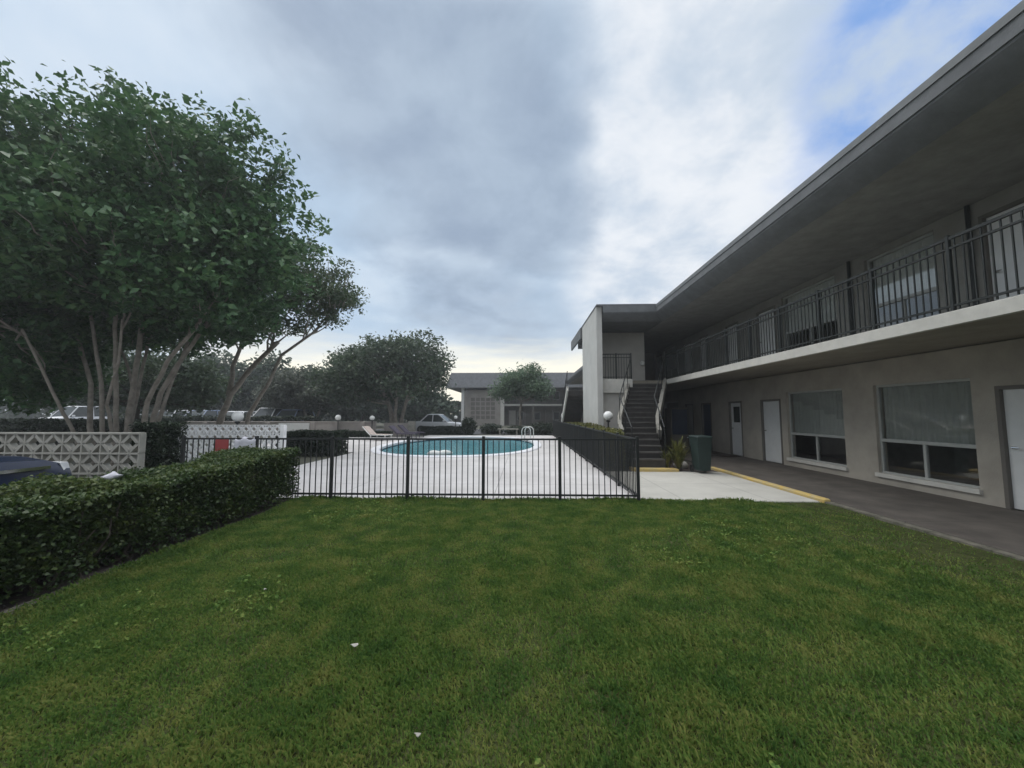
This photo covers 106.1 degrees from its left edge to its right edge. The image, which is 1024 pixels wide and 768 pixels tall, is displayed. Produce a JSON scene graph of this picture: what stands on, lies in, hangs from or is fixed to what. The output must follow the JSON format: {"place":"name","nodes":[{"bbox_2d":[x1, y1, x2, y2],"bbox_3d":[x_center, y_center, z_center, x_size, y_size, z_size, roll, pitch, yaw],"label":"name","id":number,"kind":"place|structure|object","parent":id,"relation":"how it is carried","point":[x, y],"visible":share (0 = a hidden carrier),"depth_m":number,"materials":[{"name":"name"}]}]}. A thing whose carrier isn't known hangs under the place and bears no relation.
{"place":"outdoors","nodes":[
{"label":"outdoors","id":0,"kind":"place"},
{"bbox_2d":[0,432,146,479],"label":"screen wall","id":1,"kind":"structure","parent":0,"point":[103,452],"depth_m":6.02,"materials":[{"name":"white concrete"}]},
{"bbox_2d":[78,421,376,436],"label":"perimeter wall","id":2,"kind":"structure","parent":0,"point":[325,425],"depth_m":27.55,"materials":[{"name":"white paint"}]},
{"bbox_2d":[193,437,418,452],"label":"side deck","id":3,"kind":"structure","parent":0,"point":[356,442],"depth_m":20.96,"materials":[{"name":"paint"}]},
{"bbox_2d":[330,430,392,436],"bbox_3d":[-10.577,3.477,26.662,4.594,0.571,0.837,0,-4,2],"label":"hedge","id":4,"kind":"object","parent":3,"relation":"on","point":[353,433],"visible":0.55,"depth_m":26.40,"materials":[{"name":"green plant"}]},
{"bbox_2d":[362,426,392,440],"bbox_3d":[-8.166,2.993,23.356,1.740,0.855,0.665,-1,-5,17],"label":"sun lounger","id":5,"kind":"object","parent":3,"relation":"on","point":[369,430],"visible":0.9,"depth_m":23.30,"materials":[{"name":"white paint"}]},
{"bbox_2d":[389,425,417,437],"bbox_3d":[-6.978,3.096,24.699,1.740,0.855,0.665,-1,-4,12],"label":"sun lounger","id":6,"kind":"object","parent":3,"relation":"on","point":[395,429],"visible":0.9,"depth_m":24.60,"materials":[{"name":"grey plastic"}]},
{"bbox_2d":[398,425,424,437],"bbox_3d":[-6.878,3.219,26.292,1.740,0.855,0.665,-1,-4,12],"label":"sun lounger","id":7,"kind":"object","parent":3,"relation":"on","point":[403,428],"visible":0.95,"depth_m":26.13,"materials":[{"name":"grey plastic"}]},
{"bbox_2d":[12,415,691,499],"bbox_3d":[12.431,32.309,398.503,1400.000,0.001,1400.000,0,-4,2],"label":"ground","id":8,"kind":"structure","parent":0,"point":[379,425],"depth_m":19.96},
{"bbox_2d":[0,456,71,485],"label":"parked car","id":9,"kind":"object","parent":8,"relation":"on","point":[12,468],"visible":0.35,"depth_m":4.46,"materials":[{"name":"blue paint"}]},
{"bbox_2d":[3,400,111,413],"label":"background tree","id":10,"kind":"object","parent":8,"relation":"on","point":[49,407],"visible":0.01,"depth_m":51.86,"materials":[{"name":"green plant"}]},
{"bbox_2d":[0,417,188,444],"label":"hedge","id":11,"kind":"object","parent":8,"relation":"on","point":[39,424],"visible":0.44,"depth_m":19.93,"materials":[{"name":"green plant"}]},
{"bbox_2d":[63,349,152,415],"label":"background tree","id":12,"kind":"object","parent":8,"relation":"on","point":[76,402],"depth_m":47.79,"materials":[{"name":"green plant"}]},
{"bbox_2d":[11,330,243,418],"bbox_3d":[-23.032,-0.331,21.573,15.052,7.562,4.660,0,-4,2],"label":"shade tree","id":13,"kind":"object","parent":8,"relation":"on","point":[187,380],"visible":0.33,"depth_m":20.98,"materials":[{"name":"green plant"}]},
{"bbox_2d":[0,511,269,616],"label":"bed edging","id":14,"kind":"object","parent":8,"relation":"on","point":[5,611],"visible":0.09,"depth_m":3.29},
{"bbox_2d":[0,500,288,611],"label":"planting bed","id":15,"kind":"object","parent":8,"relation":"on","point":[6,604],"depth_m":4.11,"materials":[{"name":"brown soil"}]},
{"bbox_2d":[0,444,300,604],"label":"hedge","id":16,"kind":"object","parent":15,"relation":"on","point":[57,524],"visible":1,"depth_m":4.20,"materials":[{"name":"green plant"}]},
{"bbox_2d":[101,471,122,480],"bbox_3d":[-4.873,1.122,4.689,0.212,0.119,0.174,-2,-5,29],"label":"plastic bag","id":17,"kind":"object","parent":16,"relation":"on","point":[114,475],"visible":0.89,"depth_m":4.66,"materials":[{"name":"white plastic"}]},
{"bbox_2d":[119,356,192,413],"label":"background tree","id":18,"kind":"object","parent":8,"relation":"on","point":[161,382],"visible":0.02,"depth_m":45.73,"materials":[{"name":"green plant"}]},
{"bbox_2d":[128,419,190,468],"bbox_3d":[-7.176,1.501,7.812,0.825,1.561,0.694,0,-4,2],"label":"clipped shrub","id":19,"kind":"object","parent":8,"relation":"on","point":[163,445],"visible":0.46,"depth_m":7.65,"materials":[{"name":"green plant"}]},
{"bbox_2d":[0,58,333,465],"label":"tree","id":20,"kind":"object","parent":8,"relation":"on","point":[68,219],"visible":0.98,"depth_m":11.15,"materials":[{"name":"green plant"}]},
{"bbox_2d":[160,349,257,410],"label":"background tree","id":21,"kind":"object","parent":8,"relation":"on","point":[218,405],"visible":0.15,"depth_m":45.28,"materials":[{"name":"green plant"}]},
{"bbox_2d":[119,414,320,420],"bbox_3d":[-22.422,3.112,29.316,15.956,1.723,1.130,0,-4,2],"label":"hedge","id":22,"kind":"object","parent":8,"relation":"on","point":[253,418],"visible":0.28,"depth_m":29.00,"materials":[{"name":"green plant"}]},
{"bbox_2d":[173,425,286,461],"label":"screen wall","id":23,"kind":"structure","parent":8,"relation":"on","point":[282,430],"depth_m":11.66,"materials":[{"name":"white concrete"}]},
{"bbox_2d":[0,400,464,422],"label":"distant treeline","id":24,"kind":"object","parent":8,"relation":"on","point":[8,414],"visible":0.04,"depth_m":68.41,"materials":[{"name":"green plant"}]},
{"bbox_2d":[231,411,243,437],"bbox_3d":[-8.723,1.737,12.180,0.329,1.745,0.329,0,-4,2],"label":"globe lamp","id":25,"kind":"object","parent":8,"relation":"on","point":[237,417],"visible":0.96,"depth_m":12.15,"materials":[{"name":"white glass"}]},
{"bbox_2d":[220,349,300,410],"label":"background tree","id":26,"kind":"object","parent":8,"relation":"on","point":[258,372],"visible":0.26,"depth_m":45.61,"materials":[{"name":"green plant"}]},
{"bbox_2d":[212,235,369,449],"bbox_3d":[-10.776,-1.894,17.430,7.980,10.052,4.541,0,-4,2],"label":"leaning tree","id":27,"kind":"object","parent":8,"relation":"on","point":[338,295],"visible":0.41,"depth_m":17.35,"materials":[{"name":"green plant"}]},
{"bbox_2d":[246,364,353,416],"bbox_3d":[-18.517,1.364,34.037,9.194,6.151,6.610,0,-4,2],"label":"bushy tree","id":28,"kind":"object","parent":8,"relation":"on","point":[288,388],"visible":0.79,"depth_m":32.76,"materials":[{"name":"green plant"}]},
{"bbox_2d":[274,429,348,456],"bbox_3d":[-7.976,2.360,15.370,2.543,1.111,1.276,0,-4,2],"label":"hedge","id":29,"kind":"object","parent":8,"relation":"on","point":[311,433],"visible":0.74,"depth_m":14.89,"materials":[{"name":"green plant"}]},
{"bbox_2d":[287,363,352,420],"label":"background tree","id":30,"kind":"object","parent":8,"relation":"on","point":[334,412],"visible":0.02,"depth_m":47.30,"materials":[{"name":"green plant"}]},
{"bbox_2d":[335,415,340,429],"bbox_3d":[-12.353,2.978,27.299,0.398,1.590,0.398,0,-4,2],"label":"globe lamp","id":31,"kind":"object","parent":8,"relation":"on","point":[337,417],"visible":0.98,"depth_m":27.23,"materials":[{"name":"white glass"}]},
{"bbox_2d":[325,398,388,422],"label":"background tree","id":32,"kind":"object","parent":8,"relation":"on","point":[354,413],"visible":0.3,"depth_m":47.40,"materials":[{"name":"green plant"}]},
{"bbox_2d":[304,327,456,422],"bbox_3d":[-10.429,-0.209,30.451,12.110,8.659,8.936,0,-4,2],"label":"round tree","id":33,"kind":"object","parent":8,"relation":"on","point":[354,378],"visible":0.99,"depth_m":29.02,"materials":[{"name":"green plant"}]},
{"bbox_2d":[362,384,424,422],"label":"background tree","id":34,"kind":"object","parent":8,"relation":"on","point":[383,409],"visible":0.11,"depth_m":45.95,"materials":[{"name":"green plant"}]},
{"bbox_2d":[384,421,415,435],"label":"garden wall","id":35,"kind":"structure","parent":8,"relation":"on","point":[409,426],"depth_m":28.79,"materials":[{"name":"grey concrete"}]},
{"bbox_2d":[180,436,639,500],"bbox_3d":[-2.021,1.621,7.314,8.796,1.250,0.056,0,-4,2],"label":"pool fence","id":36,"kind":"object","parent":8,"relation":"on","point":[333,439],"visible":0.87,"depth_m":7.28,"materials":[{"name":"black metal"}]},
{"bbox_2d":[215,440,228,450],"bbox_3d":[-5.600,1.208,7.428,0.260,0.270,0.010,0,-4,2],"label":"warning sign","id":37,"kind":"object","parent":36,"relation":"attached to","point":[221,444],"visible":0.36,"depth_m":7.43,"materials":[{"name":"red metal"}]},
{"bbox_2d":[234,436,255,448],"bbox_3d":[-5.139,1.190,7.444,0.420,0.350,0.094,0,-4,2],"label":"towel","id":38,"kind":"object","parent":36,"relation":"hanging from","point":[244,441],"visible":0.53,"depth_m":7.42,"materials":[{"name":"white fabric"}]},
{"bbox_2d":[398,389,460,422],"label":"background tree","id":39,"kind":"object","parent":8,"relation":"on","point":[437,405],"visible":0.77,"depth_m":44.92,"materials":[{"name":"green plant"}]},
{"bbox_2d":[420,426,462,434],"bbox_3d":[-5.549,3.636,30.191,3.429,0.784,0.812,0,-4,2],"label":"hedge","id":40,"kind":"object","parent":8,"relation":"on","point":[440,430],"visible":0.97,"depth_m":29.96,"materials":[{"name":"green plant"}]},
{"bbox_2d":[371,436,541,457],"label":"swimming pool","id":41,"kind":"structure","parent":8,"relation":"in","point":[384,446],"depth_m":17.42,"materials":[{"name":"tile"}]},
{"bbox_2d":[382,440,531,454],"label":"water","id":42,"kind":"structure","parent":41,"relation":"in","point":[498,447],"depth_m":19.81,"materials":[{"name":"teal liquid"}]},
{"bbox_2d":[427,450,452,454],"bbox_3d":[-3.014,2.912,16.131,1.075,0.281,0.330,1,-5,-17],"label":"pool float","id":43,"kind":"object","parent":42,"relation":"on","point":[448,452],"visible":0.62,"depth_m":16.02,"materials":[{"name":"white paint"}]},
{"bbox_2d":[521,426,533,441],"bbox_3d":[0.928,3.344,23.293,0.671,1.546,0.492,-2,-5,27],"label":"pool ladder","id":44,"kind":"object","parent":41,"relation":"attached to","point":[524,432],"visible":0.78,"depth_m":23.33,"materials":[{"name":"silver metal"}]},
{"bbox_2d":[459,417,477,434],"bbox_3d":[-3.396,3.352,30.117,1.541,1.621,1.730,0,-4,2],"label":"bush","id":45,"kind":"object","parent":8,"relation":"on","point":[468,427],"visible":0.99,"depth_m":29.76,"materials":[{"name":"green plant"}]},
{"bbox_2d":[498,429,518,434],"bbox_3d":[-0.280,3.666,29.404,1.600,0.500,0.450,0,-4,2],"label":"bench","id":46,"kind":"object","parent":8,"relation":"on","point":[508,429],"visible":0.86,"depth_m":29.21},
{"bbox_2d":[487,359,557,425],"bbox_3d":[0.937,1.104,34.089,5.858,6.532,5.408,3,-5,-36],"label":"tree","id":47,"kind":"object","parent":8,"relation":"on","point":[530,386],"visible":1,"depth_m":33.44,"materials":[{"name":"green plant"}]},
{"bbox_2d":[624,459,717,471],"bbox_3d":[4.516,3.225,20.212,3.160,0.070,18.940,0,-4,2],"label":"stair bed","id":48,"kind":"object","parent":8,"relation":"on","point":[685,469],"depth_m":11.06,"materials":[{"name":"brown soil"}]},
{"bbox_2d":[565,421,625,469],"bbox_3d":[3.153,2.278,16.442,0.837,1.337,10.840,0,-4,2],"label":"hedge","id":49,"kind":"object","parent":48,"relation":"on","point":[596,426],"visible":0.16,"depth_m":11.85,"materials":[{"name":"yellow plant"}]},
{"bbox_2d":[603,411,612,426],"bbox_3d":[3.487,1.861,13.897,0.338,1.760,0.338,0,-4,2],"label":"globe lamp","id":50,"kind":"object","parent":48,"relation":"on","point":[608,416],"visible":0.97,"depth_m":13.85,"materials":[{"name":"white glass"}]},
{"bbox_2d":[624,438,633,467],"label":"hedge","id":51,"kind":"object","parent":48,"relation":"on","point":[629,452],"visible":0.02,"depth_m":11.41,"materials":[{"name":"green plant"}]},
{"bbox_2d":[617,359,678,471],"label":"staircase","id":52,"kind":"structure","parent":48,"relation":"on","point":[640,411],"depth_m":12.88,"materials":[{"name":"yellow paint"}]},
{"bbox_2d":[659,446,672,467],"bbox_3d":[4.529,2.162,11.192,0.600,0.721,0.593,0,-4,2],"label":"croton","id":53,"kind":"object","parent":48,"relation":"on","point":[668,458],"visible":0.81,"depth_m":11.09,"materials":[{"name":"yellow plant"}]},
{"bbox_2d":[663,436,687,470],"bbox_3d":[4.761,1.983,11.033,0.846,1.047,0.851,0,-4,2],"label":"croton","id":54,"kind":"object","parent":48,"relation":"on","point":[678,456],"visible":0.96,"depth_m":10.95,"materials":[{"name":"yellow plant"}]},
{"bbox_2d":[673,461,687,468],"bbox_3d":[5.094,2.432,11.595,0.427,0.250,0.433,0,-4,2],"label":"rock","id":55,"kind":"object","parent":48,"relation":"on","point":[684,465],"visible":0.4,"depth_m":11.44,"materials":[{"name":"stone"}]},
{"bbox_2d":[711,467,829,502],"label":"yellow kerb","id":56,"kind":"structure","parent":8,"relation":"on","point":[820,499],"depth_m":8.39,"materials":[{"name":"paint"}]},
{"bbox_2d":[565,0,1023,511],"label":"apartment building","id":57,"kind":"structure","parent":8,"relation":"on","point":[854,308],"depth_m":7.92,"materials":[{"name":"beige paint"}]},
{"bbox_2d":[656,354,661,379],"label":"door","id":58,"kind":"structure","parent":57,"relation":"in","point":[658,358],"depth_m":23.30,"materials":[{"name":"black metal"}]},
{"bbox_2d":[658,410,663,440],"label":"door","id":59,"kind":"structure","parent":57,"relation":"in","point":[662,435],"depth_m":22.66,"materials":[{"name":"black metal"}]},
{"bbox_2d":[664,346,676,377],"bbox_3d":[8.897,-1.034,21.376,0.150,1.920,2.000,0,-4,2],"label":"window","id":60,"kind":"structure","parent":57,"relation":"in","point":[669,367],"depth_m":21.64,"materials":[{"name":"glass"}]},
{"bbox_2d":[665,401,677,438],"bbox_3d":[8.838,2.015,21.143,0.268,2.075,2.080,0,-4,2],"label":"window","id":61,"kind":"structure","parent":57,"relation":"in","point":[670,404],"depth_m":21.46,"materials":[{"name":"glass"}]},
{"bbox_2d":[683,341,690,374],"bbox_3d":[8.743,-0.995,19.020,0.137,2.078,0.900,0,-4,2],"label":"door","id":62,"kind":"structure","parent":57,"relation":"in","point":[684,354],"depth_m":19.18,"materials":[{"name":"silver metal"}]},
{"bbox_2d":[685,404,693,445],"bbox_3d":[8.743,2.004,18.789,0.137,2.054,0.900,0,-4,2],"label":"door","id":63,"kind":"structure","parent":57,"relation":"in","point":[690,406],"depth_m":18.84,"materials":[{"name":"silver metal"}]},
{"bbox_2d":[699,334,709,370],"bbox_3d":[8.688,-1.129,17.276,0.137,2.078,0.900,0,-4,2],"label":"door","id":64,"kind":"structure","parent":57,"relation":"in","point":[704,336],"depth_m":17.47,"materials":[{"name":"silver metal"}]},
{"bbox_2d":[701,403,712,450],"bbox_3d":[8.688,1.870,17.045,0.137,2.054,0.900,0,-4,2],"label":"door","id":65,"kind":"structure","parent":57,"relation":"in","point":[705,407],"depth_m":17.19,"materials":[{"name":"silver metal"}]},
{"bbox_2d":[725,321,739,364],"bbox_3d":[8.615,-1.309,14.934,0.137,2.078,0.900,0,-4,2],"label":"door","id":66,"kind":"structure","parent":57,"relation":"in","point":[735,323],"depth_m":14.96,"materials":[{"name":"silver metal"}]},
{"bbox_2d":[728,401,743,456],"bbox_3d":[8.615,1.690,14.703,0.137,2.054,0.900,0,-4,2],"label":"door","id":67,"kind":"structure","parent":57,"relation":"in","point":[735,407],"depth_m":14.77,"materials":[{"name":"silver metal"}]},
{"bbox_2d":[756,305,777,356],"bbox_3d":[8.550,-1.472,12.826,0.137,2.078,1.030,0,-4,2],"label":"door","id":68,"kind":"structure","parent":57,"relation":"in","point":[771,308],"depth_m":12.90,"materials":[{"name":"silver metal"}]},
{"bbox_2d":[760,399,783,464],"bbox_3d":[8.550,1.528,12.595,0.137,2.054,1.030,0,-4,2],"label":"door","id":69,"kind":"structure","parent":57,"relation":"in","point":[771,422],"depth_m":12.63,"materials":[{"name":"silver metal"}]},
{"bbox_2d":[783,276,836,350],"bbox_3d":[8.574,-1.831,11.012,0.150,1.920,2.100,0,-4,2],"label":"window","id":70,"kind":"structure","parent":57,"relation":"in","point":[830,281],"depth_m":11.10,"materials":[{"name":"glass"}]},
{"bbox_2d":[787,388,847,470],"bbox_3d":[8.515,1.218,10.779,0.268,2.075,2.180,0,-4,2],"label":"window","id":71,"kind":"structure","parent":57,"relation":"in","point":[818,413],"depth_m":10.77,"materials":[{"name":"glass"}]},
{"bbox_2d":[867,231,936,329],"bbox_3d":[8.490,-2.038,8.316,0.150,1.920,1.550,0,-4,2],"label":"window","id":72,"kind":"structure","parent":57,"relation":"in","point":[925,240],"depth_m":8.32,"materials":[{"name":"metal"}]},
{"bbox_2d":[875,378,982,494],"bbox_3d":[8.425,0.995,7.884,0.268,2.075,2.030,0,-4,2],"label":"window","id":73,"kind":"structure","parent":57,"relation":"in","point":[935,413],"depth_m":7.84,"materials":[{"name":"glass"}]},
{"bbox_2d":[978,197,1023,302],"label":"door","id":74,"kind":"structure","parent":57,"relation":"in","point":[1018,236],"depth_m":6.52,"materials":[{"name":"metal"}]},
{"bbox_2d":[994,384,1023,509],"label":"door","id":75,"kind":"structure","parent":57,"relation":"in","point":[1009,399],"depth_m":6.42,"materials":[{"name":"silver metal"}]},
{"bbox_2d":[660,440,1023,556],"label":"walkway","id":76,"kind":"structure","parent":8,"relation":"on","point":[999,528],"depth_m":6.80,"materials":[{"name":"concrete"}]},
{"bbox_2d":[665,408,688,447],"bbox_3d":[7.673,2.046,17.901,0.780,1.834,0.730,0,-4,2],"label":"vending machine","id":77,"kind":"object","parent":76,"relation":"on","point":[676,419],"visible":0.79,"depth_m":17.57,"materials":[{"name":"metal"}]},
{"bbox_2d":[711,453,740,456],"bbox_3d":[8.088,2.701,14.617,0.650,0.024,0.950,0,-4,2],"label":"doormat","id":78,"kind":"object","parent":76,"relation":"on","point":[726,455],"visible":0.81,"depth_m":14.37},
{"bbox_2d":[825,501,1023,561],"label":"walkway edge","id":79,"kind":"object","parent":8,"relation":"on","point":[951,538],"visible":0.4,"depth_m":5.21,"materials":[{"name":"grey concrete"}]},
{"bbox_2d":[277,435,636,499],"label":"pool deck","id":80,"kind":"structure","parent":0,"point":[544,453],"depth_m":10.10,"materials":[{"name":"paint"}]},
{"bbox_2d":[553,420,636,494],"bbox_3d":[2.676,2.421,17.714,0.052,1.250,21.084,0,-4,2],"label":"pool fence","id":81,"kind":"object","parent":80,"relation":"on","point":[565,430],"visible":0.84,"depth_m":10.60,"materials":[{"name":"black metal"}]},
{"bbox_2d":[376,429,552,434],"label":"street","id":82,"kind":"structure","parent":0,"point":[476,432],"depth_m":31.69,"materials":[{"name":"grey asphalt"}]},
{"bbox_2d":[40,406,106,418],"bbox_3d":[-38.722,3.104,34.052,2.220,2.299,4.660,0,-4,4],"label":"parked car","id":83,"kind":"object","parent":82,"relation":"on","point":[77,412],"visible":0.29,"depth_m":33.67,"materials":[{"name":"white paint"}]},
{"bbox_2d":[158,410,188,416],"bbox_3d":[-29.959,3.258,33.767,2.220,1.949,4.660,0,-4,0],"label":"parked car","id":84,"kind":"object","parent":82,"relation":"on","point":[168,415],"visible":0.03,"depth_m":33.42,"materials":[{"name":"white paint"}]},
{"bbox_2d":[186,410,219,416],"bbox_3d":[-27.191,3.251,33.681,2.220,1.949,4.660,0,-4,3],"label":"parked car","id":85,"kind":"object","parent":82,"relation":"on","point":[213,413],"visible":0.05,"depth_m":33.44,"materials":[{"name":"grey paint"}]},
{"bbox_2d":[226,411,255,416],"bbox_3d":[-23.904,3.293,33.575,2.220,1.849,4.660,0,-4,-1],"label":"parked car","id":86,"kind":"object","parent":82,"relation":"on","point":[229,413],"visible":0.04,"depth_m":33.31,"materials":[{"name":"white paint"}]},
{"bbox_2d":[242,408,282,420],"bbox_3d":[-21.072,3.137,33.499,2.220,2.149,4.660,0,-4,5],"label":"parked car","id":87,"kind":"object","parent":82,"relation":"on","point":[267,412],"visible":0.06,"depth_m":32.96,"materials":[{"name":"white paint"}]},
{"bbox_2d":[276,409,314,420],"bbox_3d":[-19.139,3.207,33.434,2.220,1.999,4.660,0,-4,4],"label":"parked car","id":88,"kind":"object","parent":82,"relation":"on","point":[293,412],"visible":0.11,"depth_m":33.07,"materials":[{"name":"grey paint"}]},
{"bbox_2d":[416,414,461,433],"bbox_3d":[-6.066,3.316,32.242,4.260,1.599,2.120,-1,-4,8],"label":"parked car","id":89,"kind":"object","parent":82,"relation":"on","point":[435,420],"visible":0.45,"depth_m":31.51,"materials":[{"name":"white paint"}]},
{"bbox_2d":[478,423,503,433],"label":"bush","id":90,"kind":"object","parent":82,"relation":"on","point":[490,428],"visible":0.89,"depth_m":30.97,"materials":[{"name":"green plant"}]},
{"bbox_2d":[504,426,528,434],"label":"bush","id":91,"kind":"object","parent":82,"relation":"on","point":[513,432],"visible":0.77,"depth_m":30.41,"materials":[{"name":"green plant"}]},
{"bbox_2d":[527,421,552,434],"bbox_3d":[2.385,3.541,30.311,2.426,1.271,1.909,0,-4,2],"label":"bush","id":92,"kind":"object","parent":82,"relation":"on","point":[542,429],"visible":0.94,"depth_m":29.91,"materials":[{"name":"green plant"}]},
{"bbox_2d":[0,0,1021,448],"label":"sky","id":93,"kind":"structure","parent":0,"point":[493,174],"materials":[{"name":"white"}]},
{"bbox_2d":[0,495,1023,767],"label":"lawn","id":94,"kind":"structure","parent":0,"point":[988,557],"depth_m":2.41,"materials":[{"name":"plant"}]},
{"bbox_2d":[446,372,582,425],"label":"building","id":95,"kind":"structure","parent":0,"point":[480,406],"depth_m":53.72,"materials":[{"name":"paint"}]},
{"bbox_2d":[509,411,515,424],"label":"door","id":96,"kind":"structure","parent":95,"relation":"in","point":[512,414],"depth_m":56.74,"materials":[{"name":"grey"}]},
{"bbox_2d":[525,411,531,424],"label":"door","id":97,"kind":"structure","parent":95,"relation":"in","point":[528,414],"depth_m":56.66,"materials":[{"name":"grey"}]},
{"bbox_2d":[534,412,539,419],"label":"window","id":98,"kind":"structure","parent":95,"relation":"in","point":[536,414],"depth_m":56.65,"materials":[{"name":"glass"}]},
{"bbox_2d":[545,410,552,424],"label":"door","id":99,"kind":"structure","parent":95,"relation":"in","point":[548,414],"depth_m":56.58,"materials":[{"name":"grey"}]},
{"bbox_2d":[546,392,551,403],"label":"door","id":100,"kind":"structure","parent":95,"relation":"in","point":[549,401],"depth_m":56.77,"materials":[{"name":"grey"}]},
{"bbox_2d":[553,412,558,419],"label":"window","id":101,"kind":"structure","parent":95,"relation":"in","point":[555,414],"depth_m":56.56,"materials":[{"name":"glass"}]},
{"bbox_2d":[553,392,558,399],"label":"window","id":102,"kind":"structure","parent":95,"relation":"in","point":[556,394],"depth_m":56.78,"materials":[{"name":"glass"}]},
{"bbox_2d":[560,391,565,403],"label":"door","id":103,"kind":"structure","parent":95,"relation":"in","point":[562,392],"depth_m":56.77,"materials":[{"name":"grey"}]},
{"bbox_2d":[560,371,582,422],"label":"staircase","id":104,"kind":"structure","parent":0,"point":[572,403],"depth_m":21.18,"materials":[{"name":"grey concrete"}]},
{"bbox_2d":[606,471,818,502],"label":"patio","id":105,"kind":"structure","parent":0,"point":[687,485],"depth_m":8.33,"materials":[{"name":"concrete"}]},
{"bbox_2d":[687,435,712,471],"bbox_3d":[5.197,1.931,10.635,0.431,1.009,0.676,0,-4,2],"label":"wheeled bin","id":106,"kind":"object","parent":105,"relation":"on","point":[700,446],"visible":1,"depth_m":10.36,"materials":[{"name":"green plastic"}]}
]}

